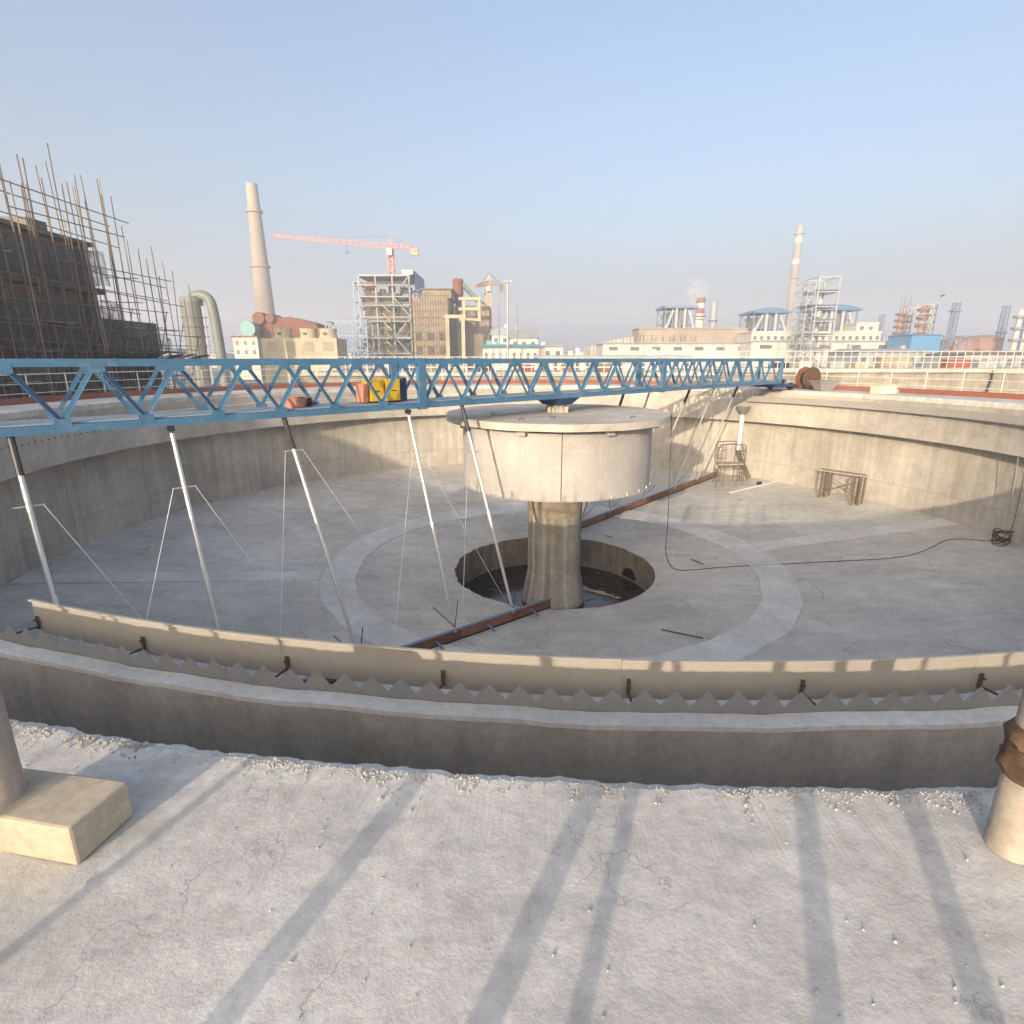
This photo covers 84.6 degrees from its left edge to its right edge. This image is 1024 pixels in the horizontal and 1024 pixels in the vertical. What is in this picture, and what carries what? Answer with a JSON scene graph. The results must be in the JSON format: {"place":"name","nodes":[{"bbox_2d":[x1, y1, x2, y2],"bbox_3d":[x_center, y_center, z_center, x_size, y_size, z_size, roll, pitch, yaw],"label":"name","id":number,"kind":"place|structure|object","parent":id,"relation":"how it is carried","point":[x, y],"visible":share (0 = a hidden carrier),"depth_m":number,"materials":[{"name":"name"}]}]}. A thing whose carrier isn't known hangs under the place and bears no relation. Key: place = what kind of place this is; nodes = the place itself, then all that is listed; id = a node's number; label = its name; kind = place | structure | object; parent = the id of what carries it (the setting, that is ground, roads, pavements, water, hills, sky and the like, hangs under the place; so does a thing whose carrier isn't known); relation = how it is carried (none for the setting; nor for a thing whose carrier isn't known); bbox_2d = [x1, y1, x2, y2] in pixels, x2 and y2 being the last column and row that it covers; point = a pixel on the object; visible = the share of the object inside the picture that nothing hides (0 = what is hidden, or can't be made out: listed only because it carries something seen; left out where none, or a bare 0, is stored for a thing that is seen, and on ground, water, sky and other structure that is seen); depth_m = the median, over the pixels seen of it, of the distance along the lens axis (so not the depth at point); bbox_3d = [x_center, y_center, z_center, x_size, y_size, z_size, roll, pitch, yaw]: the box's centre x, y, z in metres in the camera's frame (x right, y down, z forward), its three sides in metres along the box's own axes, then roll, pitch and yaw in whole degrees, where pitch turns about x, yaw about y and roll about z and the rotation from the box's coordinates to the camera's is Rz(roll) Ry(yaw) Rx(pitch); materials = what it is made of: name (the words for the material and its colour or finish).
{"place":"outdoors","nodes":[
{"label":"outdoors","id":0,"kind":"place"},
{"bbox_2d":[0,216,165,398],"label":"brick building","id":1,"kind":"structure","parent":0,"point":[43,233],"depth_m":34.65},
{"bbox_2d":[0,358,11,389],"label":"window","id":2,"kind":"structure","parent":1,"relation":"in","point":[7,386],"depth_m":31.54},
{"bbox_2d":[4,237,31,271],"bbox_3d":[-28.365,-14.765,32.250,0.070,1.700,1.600,0,15,0],"label":"window","id":3,"kind":"structure","parent":1,"relation":"in","point":[13,259],"depth_m":32.04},
{"bbox_2d":[15,297,43,327],"bbox_3d":[-28.365,-11.678,33.093,0.070,1.700,1.600,0,15,0],"label":"window","id":4,"kind":"structure","parent":1,"relation":"in","point":[17,300],"depth_m":32.90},
{"bbox_2d":[28,358,55,387],"bbox_3d":[-28.365,-8.398,33.988,0.070,1.700,1.600,0,15,0],"label":"window","id":5,"kind":"structure","parent":1,"relation":"in","point":[35,370],"depth_m":33.73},
{"bbox_2d":[47,247,70,278],"bbox_3d":[-28.365,-15.608,35.337,0.070,1.700,1.600,0,15,0],"label":"window","id":6,"kind":"structure","parent":1,"relation":"in","point":[50,252],"depth_m":35.15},
{"bbox_2d":[61,303,80,330],"bbox_3d":[-28.365,-12.521,36.180,0.070,1.700,1.600,0,15,0],"label":"window","id":7,"kind":"structure","parent":1,"relation":"in","point":[61,303],"depth_m":36.35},
{"bbox_2d":[69,358,91,384],"bbox_3d":[-28.365,-9.241,37.075,0.070,1.700,1.600,0,15,0],"label":"window","id":8,"kind":"structure","parent":1,"relation":"in","point":[72,368],"depth_m":36.69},
{"bbox_2d":[159,350,186,358],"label":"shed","id":9,"kind":"structure","parent":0,"point":[184,351],"depth_m":367.97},
{"bbox_2d":[182,353,232,367],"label":"shed","id":10,"kind":"structure","parent":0,"point":[228,356],"depth_m":375.68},
{"bbox_2d":[230,336,269,379],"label":"site house","id":11,"kind":"structure","parent":0,"point":[247,347],"depth_m":163.64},
{"bbox_2d":[252,312,327,337],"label":"rusty duct house","id":12,"kind":"structure","parent":0,"point":[267,323],"depth_m":180.53,"materials":[{"name":"orange metal"}]},
{"bbox_2d":[347,352,357,365],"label":"shed","id":13,"kind":"structure","parent":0,"point":[351,356],"depth_m":436.92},
{"bbox_2d":[116,364,718,388],"bbox_3d":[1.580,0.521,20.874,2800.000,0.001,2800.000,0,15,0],"label":"ground","id":14,"kind":"structure","parent":0,"point":[215,374],"depth_m":158.27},
{"bbox_2d":[0,143,209,398],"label":"facade scaffold","id":15,"kind":"object","parent":14,"relation":"on","point":[67,311],"visible":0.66,"depth_m":34.00,"materials":[{"name":"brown metal"}]},
{"bbox_2d":[177,290,229,385],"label":"duct pipe","id":16,"kind":"object","parent":14,"relation":"on","point":[198,297],"visible":0.84,"depth_m":122.64,"materials":[{"name":"silver metal"}]},
{"bbox_2d":[235,321,260,335],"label":"fan casing","id":17,"kind":"object","parent":14,"relation":"on","point":[247,328],"visible":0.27,"depth_m":175.38,"materials":[{"name":"teal metal"}]},
{"bbox_2d":[246,182,274,313],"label":"chimney","id":18,"kind":"object","parent":14,"relation":"on","point":[263,294],"visible":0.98,"depth_m":301.33,"materials":[{"name":"concrete"}]},
{"bbox_2d":[261,328,348,381],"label":"cooling cells","id":19,"kind":"object","parent":14,"relation":"on","point":[308,343],"visible":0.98,"depth_m":144.52,"materials":[{"name":"concrete"}]},
{"bbox_2d":[272,234,418,292],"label":"tower crane","id":20,"kind":"object","parent":14,"relation":"on","point":[413,252],"visible":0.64,"depth_m":208.21,"materials":[{"name":"orange metal"}]},
{"bbox_2d":[325,321,374,369],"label":"pipe trestle","id":21,"kind":"object","parent":14,"relation":"on","point":[353,335],"visible":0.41,"depth_m":179.22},
{"bbox_2d":[352,270,424,369],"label":"boiler tower","id":22,"kind":"structure","parent":14,"relation":"on","point":[387,315],"depth_m":191.36,"materials":[{"name":"silver metal"}]},
{"bbox_2d":[408,290,489,369],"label":"block scaffold","id":23,"kind":"object","parent":14,"relation":"on","point":[444,331],"visible":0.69,"depth_m":176.13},
{"bbox_2d":[474,273,505,316],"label":"tower crane","id":24,"kind":"object","parent":14,"relation":"on","point":[489,286],"visible":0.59,"depth_m":223.91,"materials":[{"name":"orange metal"}]},
{"bbox_2d":[504,281,511,369],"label":"lamp mast","id":25,"kind":"object","parent":14,"relation":"on","point":[507,364],"visible":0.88,"depth_m":113.78,"materials":[{"name":"metal"}]},
{"bbox_2d":[480,341,540,369],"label":"cabin","id":26,"kind":"object","parent":14,"relation":"on","point":[497,350],"visible":0.44,"depth_m":115.56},
{"bbox_2d":[0,383,1023,1023],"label":"walkway","id":27,"kind":"structure","parent":14,"relation":"on","point":[672,899],"depth_m":1.83,"materials":[{"name":"concrete"}]},
{"bbox_2d":[0,688,26,853],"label":"concrete post","id":28,"kind":"object","parent":27,"relation":"on","point":[13,785],"visible":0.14,"depth_m":2.00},
{"bbox_2d":[0,768,132,864],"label":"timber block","id":29,"kind":"object","parent":27,"relation":"on","point":[65,818],"depth_m":2.00,"materials":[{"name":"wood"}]},
{"bbox_2d":[10,722,1004,1019],"bbox_3d":[0.022,1.136,2.277,10.975,0.032,1.734,1,15,5],"label":"rubble","id":30,"kind":"object","parent":27,"relation":"on","point":[374,776],"visible":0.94,"depth_m":2.29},
{"bbox_2d":[0,380,1023,405],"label":"kickboard","id":31,"kind":"object","parent":27,"relation":"on","point":[17,401],"visible":0.52,"depth_m":28.13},
{"bbox_2d":[0,367,1023,396],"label":"railing","id":32,"kind":"object","parent":27,"relation":"on","point":[442,378],"visible":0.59,"depth_m":29.36,"materials":[{"name":"metal"}]},
{"bbox_2d":[795,367,820,389],"bbox_3d":[16.810,-7.599,31.935,1.240,1.240,0.570,-5,16,-17],"label":"cable drum","id":33,"kind":"object","parent":27,"relation":"on","point":[804,376],"visible":0.86,"depth_m":31.73,"materials":[{"name":"orange metal"}]},
{"bbox_2d":[809,380,839,390],"bbox_3d":[16.925,-6.793,30.300,1.702,0.545,0.860,-4,16,-15],"label":"mortar tub","id":34,"kind":"object","parent":27,"relation":"on","point":[824,385],"visible":0.98,"depth_m":30.03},
{"bbox_2d":[870,385,897,393],"bbox_3d":[18.626,-6.143,28.214,1.060,0.380,0.660,-4,16,-15],"label":"foam box","id":35,"kind":"object","parent":27,"relation":"on","point":[883,389],"visible":1,"depth_m":27.99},
{"bbox_2d":[983,688,1023,864],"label":"tube post","id":36,"kind":"object","parent":27,"relation":"on","point":[1003,836],"visible":1,"depth_m":1.95,"materials":[{"name":"concrete"}]},
{"bbox_2d":[515,300,518,343],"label":"lattice mast","id":37,"kind":"object","parent":14,"relation":"on","point":[517,337],"visible":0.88,"depth_m":142.35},
{"bbox_2d":[509,325,538,343],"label":"shed","id":38,"kind":"structure","parent":14,"relation":"on","point":[528,336],"depth_m":163.16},
{"bbox_2d":[540,342,564,354],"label":"hut","id":39,"kind":"object","parent":14,"relation":"on","point":[551,349],"visible":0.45,"depth_m":134.63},
{"bbox_2d":[584,336,633,354],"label":"ribbed hall","id":40,"kind":"structure","parent":14,"relation":"on","point":[590,350],"depth_m":249.39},
{"bbox_2d":[534,348,694,371],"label":"hut","id":41,"kind":"object","parent":14,"relation":"on","point":[650,353],"visible":0.27,"depth_m":96.69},
{"bbox_2d":[595,340,739,374],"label":"factory hall","id":42,"kind":"structure","parent":14,"relation":"on","point":[705,349],"depth_m":206.77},
{"bbox_2d":[656,305,698,327],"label":"precipitator","id":43,"kind":"object","parent":14,"relation":"on","point":[675,317],"visible":0.4,"depth_m":248.27,"materials":[{"name":"white paint"}]},
{"bbox_2d":[631,328,751,341],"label":"tan hall","id":44,"kind":"structure","parent":14,"relation":"on","point":[685,334],"depth_m":238.70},
{"bbox_2d":[695,297,705,327],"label":"striped stack","id":45,"kind":"object","parent":14,"relation":"on","point":[700,316],"visible":0.48,"depth_m":282.05,"materials":[{"name":"concrete"}]},
{"bbox_2d":[708,302,717,327],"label":"grey stack","id":46,"kind":"object","parent":14,"relation":"on","point":[713,316],"visible":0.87,"depth_m":282.66,"materials":[{"name":"metal"}]},
{"bbox_2d":[738,307,791,330],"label":"precipitator","id":47,"kind":"object","parent":14,"relation":"on","point":[763,322],"visible":0.49,"depth_m":232.34,"materials":[{"name":"white paint"}]},
{"bbox_2d":[785,225,804,330],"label":"chimney","id":48,"kind":"object","parent":14,"relation":"on","point":[794,276],"visible":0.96,"depth_m":397.50,"materials":[{"name":"concrete"}]},
{"bbox_2d":[737,331,882,340],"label":"building","id":49,"kind":"structure","parent":14,"relation":"on","point":[837,335],"depth_m":221.55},
{"bbox_2d":[733,337,887,366],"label":"factory hall","id":50,"kind":"structure","parent":14,"relation":"on","point":[764,345],"depth_m":197.08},
{"bbox_2d":[760,345,771,348],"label":"window","id":51,"kind":"structure","parent":50,"relation":"in","point":[761,346],"depth_m":196.70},
{"bbox_2d":[787,276,841,366],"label":"lattice tower","id":52,"kind":"structure","parent":14,"relation":"on","point":[819,305],"depth_m":177.65,"materials":[{"name":"metal"}]},
{"bbox_2d":[796,304,862,330],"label":"precipitator","id":53,"kind":"object","parent":14,"relation":"on","point":[841,319],"visible":0.22,"depth_m":232.06,"materials":[{"name":"white paint"}]},
{"bbox_2d":[843,322,879,330],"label":"stair block","id":54,"kind":"structure","parent":14,"relation":"on","point":[864,326],"depth_m":224.64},
{"bbox_2d":[719,368,1023,393],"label":"basin wall","id":55,"kind":"structure","parent":14,"relation":"on","point":[869,377],"depth_m":37.30,"materials":[{"name":"concrete"}]},
{"bbox_2d":[722,351,1023,368],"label":"basin railing","id":56,"kind":"object","parent":55,"relation":"on","point":[875,356],"visible":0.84,"depth_m":37.14,"materials":[{"name":"metal"}]},
{"bbox_2d":[825,344,929,366],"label":"shed","id":57,"kind":"structure","parent":14,"relation":"on","point":[872,359],"depth_m":136.00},
{"bbox_2d":[878,314,885,339],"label":"flare tower","id":58,"kind":"structure","parent":14,"relation":"on","point":[881,324],"depth_m":266.31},
{"bbox_2d":[892,296,907,334],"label":"process column","id":59,"kind":"structure","parent":14,"relation":"on","point":[899,321],"depth_m":226.86,"materials":[{"name":"orange metal"}]},
{"bbox_2d":[886,330,941,353],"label":"shed","id":60,"kind":"structure","parent":14,"relation":"on","point":[925,342],"depth_m":182.48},
{"bbox_2d":[901,305,934,333],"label":"column frame","id":61,"kind":"object","parent":14,"relation":"on","point":[914,315],"visible":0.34,"depth_m":222.92,"materials":[{"name":"white paint"}]},
{"bbox_2d":[913,305,930,333],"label":"process column","id":62,"kind":"structure","parent":14,"relation":"on","point":[922,315],"depth_m":222.72,"materials":[{"name":"orange metal"}]},
{"bbox_2d":[923,304,937,333],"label":"process column","id":63,"kind":"structure","parent":14,"relation":"on","point":[927,328],"depth_m":222.57,"materials":[{"name":"silver metal"}]},
{"bbox_2d":[939,336,968,352],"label":"pipe rack","id":64,"kind":"object","parent":14,"relation":"on","point":[952,338],"visible":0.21,"depth_m":191.93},
{"bbox_2d":[946,303,962,337],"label":"flare tower","id":65,"kind":"structure","parent":14,"relation":"on","point":[955,310],"depth_m":218.56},
{"bbox_2d":[939,337,979,350],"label":"storage tank","id":66,"kind":"object","parent":14,"relation":"on","point":[973,344],"visible":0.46,"depth_m":202.03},
{"bbox_2d":[921,346,1023,366],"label":"shed","id":67,"kind":"structure","parent":14,"relation":"on","point":[955,348],"depth_m":116.87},
{"bbox_2d":[969,335,1004,350],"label":"storage tank","id":68,"kind":"object","parent":14,"relation":"on","point":[991,343],"visible":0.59,"depth_m":225.88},
{"bbox_2d":[994,305,1011,336],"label":"flare tower","id":69,"kind":"structure","parent":14,"relation":"on","point":[1001,332],"depth_m":228.38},
{"bbox_2d":[1006,309,1023,350],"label":"process column","id":70,"kind":"structure","parent":14,"relation":"on","point":[1019,317],"depth_m":208.95,"materials":[{"name":"silver metal"}]},
{"bbox_2d":[1017,318,1023,350],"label":"process column","id":71,"kind":"structure","parent":14,"relation":"on","point":[1022,345],"depth_m":210.10,"materials":[{"name":"silver metal"}]},
{"bbox_2d":[412,288,491,369],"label":"concrete block","id":72,"kind":"structure","parent":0,"point":[469,317],"depth_m":177.20,"materials":[{"name":"concrete"}]},
{"bbox_2d":[452,277,486,305],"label":"cyclone","id":73,"kind":"object","parent":72,"relation":"on","point":[459,285],"visible":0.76,"depth_m":186.30,"materials":[{"name":"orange metal"}]},
{"bbox_2d":[294,372,699,383],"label":"basin wall","id":74,"kind":"structure","parent":0,"point":[304,377],"depth_m":41.23,"materials":[{"name":"concrete"}]},
{"bbox_2d":[314,370,677,371],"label":"basin deck","id":75,"kind":"structure","parent":74,"relation":"on","point":[478,371],"depth_m":45.38,"materials":[{"name":"concrete"}]},
{"bbox_2d":[518,364,534,370],"bbox_3d":[1.080,-11.685,45.530,1.480,0.558,0.880,0,15,0],"label":"crate","id":76,"kind":"object","parent":75,"relation":"on","point":[527,365],"visible":0.54,"depth_m":45.12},
{"bbox_2d":[559,364,570,371],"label":"crate","id":77,"kind":"object","parent":75,"relation":"on","point":[563,369],"visible":0.5,"depth_m":44.19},
{"bbox_2d":[598,363,609,371],"bbox_3d":[7.097,-11.445,44.559,1.180,0.608,0.880,0,15,0],"label":"crate","id":78,"kind":"object","parent":75,"relation":"on","point":[603,369],"visible":0.54,"depth_m":44.19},
{"bbox_2d":[621,363,632,371],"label":"crate","id":79,"kind":"object","parent":75,"relation":"on","point":[625,369],"visible":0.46,"depth_m":44.19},
{"bbox_2d":[295,357,699,372],"bbox_3d":[-1.200,-10.796,41.212,29.661,1.122,0.050,0,15,1],"label":"basin railing","id":80,"kind":"object","parent":74,"relation":"on","point":[495,365],"visible":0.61,"depth_m":41.17,"materials":[{"name":"metal"}]},
{"bbox_2d":[490,324,510,343],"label":"shed","id":81,"kind":"structure","parent":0,"point":[494,332],"depth_m":182.07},
{"bbox_2d":[0,388,1023,791],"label":"settling tank","id":82,"kind":"object","parent":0,"point":[106,496],"visible":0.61,"depth_m":19.04,"materials":[{"name":"concrete"}]},
{"bbox_2d":[0,358,796,683],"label":"scraper bridge","id":83,"kind":"structure","parent":82,"relation":"on","point":[64,422],"depth_m":14.08,"materials":[{"name":"blue paint"}]},
{"bbox_2d":[280,397,306,407],"bbox_3d":[-5.197,-2.613,13.416,0.620,0.215,0.620,0,15,0],"label":"plastic tub","id":84,"kind":"object","parent":83,"relation":"on","point":[293,402],"visible":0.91,"depth_m":13.21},
{"bbox_2d":[297,397,316,405],"bbox_3d":[-5.006,-2.695,13.708,0.350,0.210,0.301,7,17,24],"label":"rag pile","id":85,"kind":"object","parent":83,"relation":"on","point":[309,402],"visible":0.55,"depth_m":13.66,"materials":[{"name":"fabric"}]},
{"bbox_2d":[355,377,406,402],"bbox_3d":[-3.426,-3.259,15.033,1.390,0.620,0.652,-14,20,-41],"label":"group of drums","id":86,"kind":"object","parent":83,"relation":"on","point":[365,393],"visible":0.88,"depth_m":14.72,"materials":[{"name":"yellow paint"}]},
{"bbox_2d":[0,624,1020,714],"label":"weir","id":87,"kind":"object","parent":82,"relation":"on","point":[581,699],"visible":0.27,"depth_m":3.63,"materials":[{"name":"concrete"}]},
{"bbox_2d":[16,396,1023,704],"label":"scum baffle","id":88,"kind":"object","parent":87,"relation":"attached to","point":[682,678],"visible":0.94,"depth_m":3.98,"materials":[{"name":"metal"}]},
{"bbox_2d":[464,564,644,608],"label":"water","id":89,"kind":"structure","parent":82,"relation":"in","point":[615,585],"depth_m":22.68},
{"bbox_2d":[583,585,620,598],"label":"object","id":90,"kind":"object","parent":89,"relation":"on","point":[593,590],"visible":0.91,"depth_m":22.06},
{"bbox_2d":[447,404,670,609],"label":"pier","id":91,"kind":"structure","parent":82,"relation":"in","point":[555,470],"depth_m":17.69,"materials":[{"name":"concrete"}]},
{"bbox_2d":[538,397,579,412],"bbox_3d":[1.580,-3.762,19.705,1.120,0.500,1.120,-14,20,-41],"label":"turntable","id":92,"kind":"object","parent":91,"relation":"on","point":[556,406],"visible":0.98,"depth_m":19.41,"materials":[{"name":"blue paint"}]},
{"bbox_2d":[661,629,702,638],"bbox_3d":[4.754,3.405,15.753,1.161,0.090,0.040,9,18,31],"label":"rod","id":93,"kind":"object","parent":82,"relation":"on","point":[681,633],"visible":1,"depth_m":15.73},
{"bbox_2d":[712,441,746,487],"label":"scaffold tower","id":94,"kind":"structure","parent":82,"relation":"on","point":[717,463],"depth_m":31.52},
{"bbox_2d":[736,385,758,478],"bbox_3d":[13.354,-4.617,32.237,1.199,5.250,1.633,7,17,23],"label":"down pipe","id":95,"kind":"object","parent":82,"relation":"attached to","point":[742,411],"visible":0.85,"depth_m":31.89,"materials":[{"name":"metal"}]},
{"bbox_2d":[729,481,776,493],"bbox_3d":[13.362,-1.378,31.090,3.791,0.315,0.100,-8,17,-28],"label":"pipe","id":96,"kind":"object","parent":82,"relation":"on","point":[752,487],"visible":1,"depth_m":31.02,"materials":[{"name":"metal"}]},
{"bbox_2d":[818,468,868,505],"bbox_3d":[16.342,-1.278,27.881,1.021,1.562,2.081,-6,16,-22],"label":"scaffold bay","id":97,"kind":"object","parent":82,"relation":"on","point":[858,488],"visible":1,"depth_m":27.48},
{"bbox_2d":[665,413,1023,570],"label":"hose","id":98,"kind":"object","parent":82,"relation":"on","point":[813,562],"visible":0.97,"depth_m":20.76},
{"bbox_2d":[991,528,1013,545],"bbox_3d":[18.633,0.938,21.405,0.626,0.669,0.633,0,15,0],"label":"cable coil","id":99,"kind":"object","parent":82,"relation":"on","point":[1000,538],"visible":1,"depth_m":21.28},
{"bbox_2d":[1004,426,1022,536],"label":"rope","id":100,"kind":"object","parent":82,"relation":"hanging from","point":[1013,490],"visible":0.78,"depth_m":20.93,"materials":[{"name":"brown fabric"}]},
{"bbox_2d":[0,0,1023,358],"label":"sky","id":101,"kind":"structure","parent":0,"point":[613,162],"materials":[{"name":"blue"}]},
{"bbox_2d":[674,367,1023,372],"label":"basin deck","id":102,"kind":"structure","parent":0,"point":[698,369],"depth_m":43.53,"materials":[{"name":"metal"}]},
{"bbox_2d":[768,361,790,367],"bbox_3d":[19.726,-10.896,41.599,1.280,0.508,0.880,0,15,0],"label":"crate","id":103,"kind":"object","parent":102,"relation":"on","point":[787,365],"visible":0.61,"depth_m":41.23,"materials":[{"name":"metal"}]},
{"bbox_2d":[794,360,812,367],"bbox_3d":[21.502,-10.921,41.592,0.980,0.558,0.880,0,15,0],"label":"crate","id":104,"kind":"object","parent":102,"relation":"on","point":[797,365],"visible":0.79,"depth_m":41.23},
{"bbox_2d":[824,361,845,367],"bbox_3d":[24.424,-11.160,42.563,1.180,0.508,0.880,0,15,0],"label":"crate","id":105,"kind":"object","parent":102,"relation":"on","point":[831,365],"visible":0.89,"depth_m":42.20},
{"bbox_2d":[849,363,868,367],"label":"crate","id":106,"kind":"object","parent":102,"relation":"on","point":[856,365],"visible":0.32,"depth_m":41.25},
{"bbox_2d":[873,357,912,367],"bbox_3d":[28.104,-11.041,41.559,2.280,0.808,0.880,0,15,0],"label":"crate","id":107,"kind":"object","parent":102,"relation":"on","point":[888,359],"visible":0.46,"depth_m":41.21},
{"bbox_2d":[940,359,971,367],"bbox_3d":[33.523,-11.232,42.544,1.680,0.658,0.880,0,15,0],"label":"crate","id":108,"kind":"object","parent":102,"relation":"on","point":[957,365],"visible":0.71,"depth_m":42.20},
{"bbox_2d":[971,360,998,367],"bbox_3d":[35.745,-11.184,42.557,1.380,0.558,0.880,0,15,0],"label":"crate","id":109,"kind":"object","parent":102,"relation":"on","point":[983,365],"visible":0.82,"depth_m":42.22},
{"bbox_2d":[901,297,912,333],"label":"process column","id":110,"kind":"structure","parent":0,"point":[907,321],"depth_m":232.37,"materials":[{"name":"grey metal"}]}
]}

